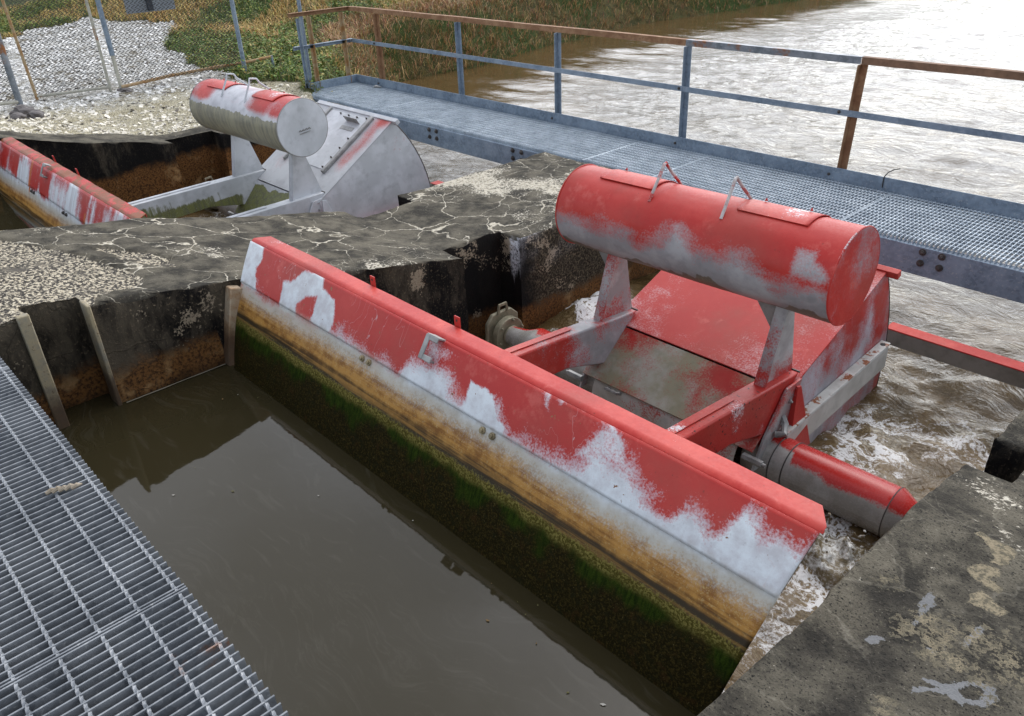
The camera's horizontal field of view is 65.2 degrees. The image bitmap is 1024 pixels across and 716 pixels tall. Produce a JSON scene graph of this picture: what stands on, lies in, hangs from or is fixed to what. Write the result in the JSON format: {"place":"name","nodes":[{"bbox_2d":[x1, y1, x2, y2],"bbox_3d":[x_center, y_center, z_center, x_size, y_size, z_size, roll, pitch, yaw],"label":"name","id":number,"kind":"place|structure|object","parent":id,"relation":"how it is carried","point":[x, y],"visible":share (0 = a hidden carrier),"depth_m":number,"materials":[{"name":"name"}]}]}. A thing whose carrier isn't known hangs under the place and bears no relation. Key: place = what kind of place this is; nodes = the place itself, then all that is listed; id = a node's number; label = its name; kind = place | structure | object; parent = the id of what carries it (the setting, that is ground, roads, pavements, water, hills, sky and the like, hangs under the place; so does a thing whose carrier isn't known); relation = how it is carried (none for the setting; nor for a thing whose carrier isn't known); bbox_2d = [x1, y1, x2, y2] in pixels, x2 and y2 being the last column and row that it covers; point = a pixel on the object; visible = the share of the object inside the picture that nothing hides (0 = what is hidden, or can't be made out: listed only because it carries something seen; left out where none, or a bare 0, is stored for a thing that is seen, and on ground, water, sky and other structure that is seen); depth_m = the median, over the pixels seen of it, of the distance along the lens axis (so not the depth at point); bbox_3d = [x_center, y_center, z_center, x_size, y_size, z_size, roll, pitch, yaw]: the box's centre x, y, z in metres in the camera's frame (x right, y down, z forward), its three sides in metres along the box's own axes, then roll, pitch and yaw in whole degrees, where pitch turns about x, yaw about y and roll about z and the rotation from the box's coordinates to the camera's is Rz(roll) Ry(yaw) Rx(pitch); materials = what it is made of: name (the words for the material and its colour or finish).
{"place":"outdoors","nodes":[
{"label":"outdoors","id":0,"kind":"place"},
{"bbox_2d":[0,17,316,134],"bbox_3d":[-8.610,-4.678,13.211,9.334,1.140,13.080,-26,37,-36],"label":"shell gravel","id":1,"kind":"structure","parent":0,"point":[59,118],"depth_m":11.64,"materials":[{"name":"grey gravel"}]},
{"bbox_2d":[10,112,26,119],"bbox_3d":[-5.793,-2.822,9.378,0.212,0.115,0.201,11,32,22],"label":"concrete lump","id":2,"kind":"object","parent":1,"relation":"on","point":[16,115],"visible":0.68,"depth_m":9.32,"materials":[{"name":"grey concrete"}]},
{"bbox_2d":[0,193,695,715],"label":"water","id":3,"kind":"structure","parent":0,"point":[354,589],"depth_m":3.09,"materials":[{"name":"brown liquid"}]},
{"bbox_2d":[127,364,605,705],"bbox_3d":[-0.815,0.692,3.340,0.710,0.002,3.154,-26,37,-36],"label":"floating debris","id":4,"kind":"object","parent":3,"relation":"on","point":[602,704],"visible":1,"depth_m":4.33,"materials":[{"name":"brown plant"}]},
{"bbox_2d":[0,0,797,134],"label":"ground","id":5,"kind":"structure","parent":0,"point":[163,100],"depth_m":16.10,"materials":[{"name":"soil"}]},
{"bbox_2d":[9,104,33,114],"bbox_3d":[-6.025,-3.031,9.842,0.309,0.157,0.305,-26,37,-36],"label":"concrete lump","id":6,"kind":"object","parent":5,"relation":"on","point":[23,109],"visible":0.52,"depth_m":9.78,"materials":[{"name":"grey concrete"}]},
{"bbox_2d":[27,109,44,118],"bbox_3d":[-5.710,-2.914,9.603,0.193,0.127,0.262,-26,37,-36],"label":"concrete lump","id":7,"kind":"object","parent":5,"relation":"on","point":[34,114],"visible":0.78,"depth_m":9.53,"materials":[{"name":"grey concrete"}]},
{"bbox_2d":[1,0,112,99],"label":"fence gate","id":8,"kind":"structure","parent":5,"relation":"on","point":[30,78],"depth_m":10.78,"materials":[{"name":"metal"}]},
{"bbox_2d":[117,87,131,91],"bbox_3d":[-5.468,-3.771,11.290,0.203,0.083,0.267,-15,32,-22],"label":"post footing","id":9,"kind":"object","parent":5,"relation":"on","point":[125,89],"visible":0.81,"depth_m":11.22,"materials":[{"name":"concrete"}]},
{"bbox_2d":[0,0,311,105],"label":"chain link fence","id":10,"kind":"object","parent":5,"relation":"on","point":[11,76],"visible":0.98,"depth_m":11.30,"materials":[{"name":"metal"}]},
{"bbox_2d":[123,0,175,13],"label":"sign","id":11,"kind":"object","parent":10,"relation":"attached to","point":[146,6],"visible":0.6,"depth_m":11.38,"materials":[{"name":"metal"}]},
{"bbox_2d":[0,101,348,202],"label":"concrete wall","id":12,"kind":"structure","parent":5,"relation":"on","point":[127,168],"depth_m":8.61,"materials":[{"name":"black concrete"}]},
{"bbox_2d":[0,0,398,93],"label":"green weeds","id":13,"kind":"object","parent":5,"relation":"on","point":[284,49],"visible":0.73,"depth_m":14.42,"materials":[{"name":"green plant"}]},
{"bbox_2d":[0,0,429,75],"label":"dry grass","id":14,"kind":"structure","parent":5,"relation":"on","point":[262,28],"depth_m":17.93,"materials":[{"name":"brown plant"}]},
{"bbox_2d":[314,0,780,82],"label":"bank reeds","id":15,"kind":"object","parent":5,"relation":"on","point":[334,34],"visible":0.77,"depth_m":16.61,"materials":[{"name":"green plant"}]},
{"bbox_2d":[179,0,1023,692],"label":"water","id":16,"kind":"structure","parent":0,"point":[917,426],"depth_m":11.73,"materials":[{"name":"grey liquid"}]},
{"bbox_2d":[0,73,430,226],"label":"radial gate","id":17,"kind":"structure","parent":16,"relation":"in","point":[325,156],"depth_m":7.63,"materials":[{"name":"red metal"}]},
{"bbox_2d":[0,152,658,429],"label":"concrete pier","id":18,"kind":"structure","parent":16,"relation":"in","point":[120,312],"depth_m":5.06,"materials":[{"name":"grey concrete"}]},
{"bbox_2d":[0,357,288,715],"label":"grating platform","id":19,"kind":"structure","parent":18,"relation":"on","point":[102,613],"depth_m":2.13,"materials":[{"name":"metal"}]},
{"bbox_2d":[45,483,81,494],"bbox_3d":[-1.440,0.417,2.568,0.109,0.021,0.020,-11,31,-15],"label":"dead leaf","id":20,"kind":"object","parent":19,"relation":"on","point":[62,488],"visible":1,"depth_m":2.56,"materials":[{"name":"beige plant"}]},
{"bbox_2d":[430,180,443,186],"bbox_3d":[-0.438,-1.633,8.155,0.111,0.116,1.130,-26,37,-36],"label":"steel strut","id":21,"kind":"object","parent":18,"relation":"attached to","point":[435,183],"visible":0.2,"depth_m":8.45,"materials":[{"name":"paint"}]},
{"bbox_2d":[234,161,916,715],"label":"radial gate","id":22,"kind":"structure","parent":16,"relation":"in","point":[592,479],"depth_m":3.73,"materials":[{"name":"metal"}]},
{"bbox_2d":[801,513,866,590],"bbox_3d":[1.646,0.910,4.016,0.477,0.434,0.899,-26,37,-36],"label":"splash","id":23,"kind":"object","parent":16,"relation":"on","point":[830,560],"visible":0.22,"depth_m":3.99,"materials":[{"name":"white liquid"}]},
{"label":"ground","id":24,"kind":"structure","parent":0,"visible":0},
{"bbox_2d":[697,409,1023,715],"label":"concrete wall","id":25,"kind":"structure","parent":24,"relation":"on","point":[919,611],"depth_m":2.41,"materials":[{"name":"grey concrete"}]},
{"bbox_2d":[287,6,1023,303],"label":"footbridge","id":26,"kind":"object","parent":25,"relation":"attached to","point":[894,210],"visible":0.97,"depth_m":7.17,"materials":[{"name":"metal"}]},
{"bbox_2d":[882,168,900,187],"bbox_3d":[3.066,-1.456,6.465,0.018,0.184,0.126,-22,35,-30],"label":"cable tie","id":27,"kind":"object","parent":26,"relation":"attached to","point":[887,173],"visible":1,"depth_m":6.48,"materials":[{"name":"grey plastic"}]},
{"bbox_2d":[886,322,1023,388],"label":"steel strut","id":28,"kind":"object","parent":25,"relation":"attached to","point":[1010,371],"visible":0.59,"depth_m":5.04,"materials":[{"name":"paint"}]}
]}

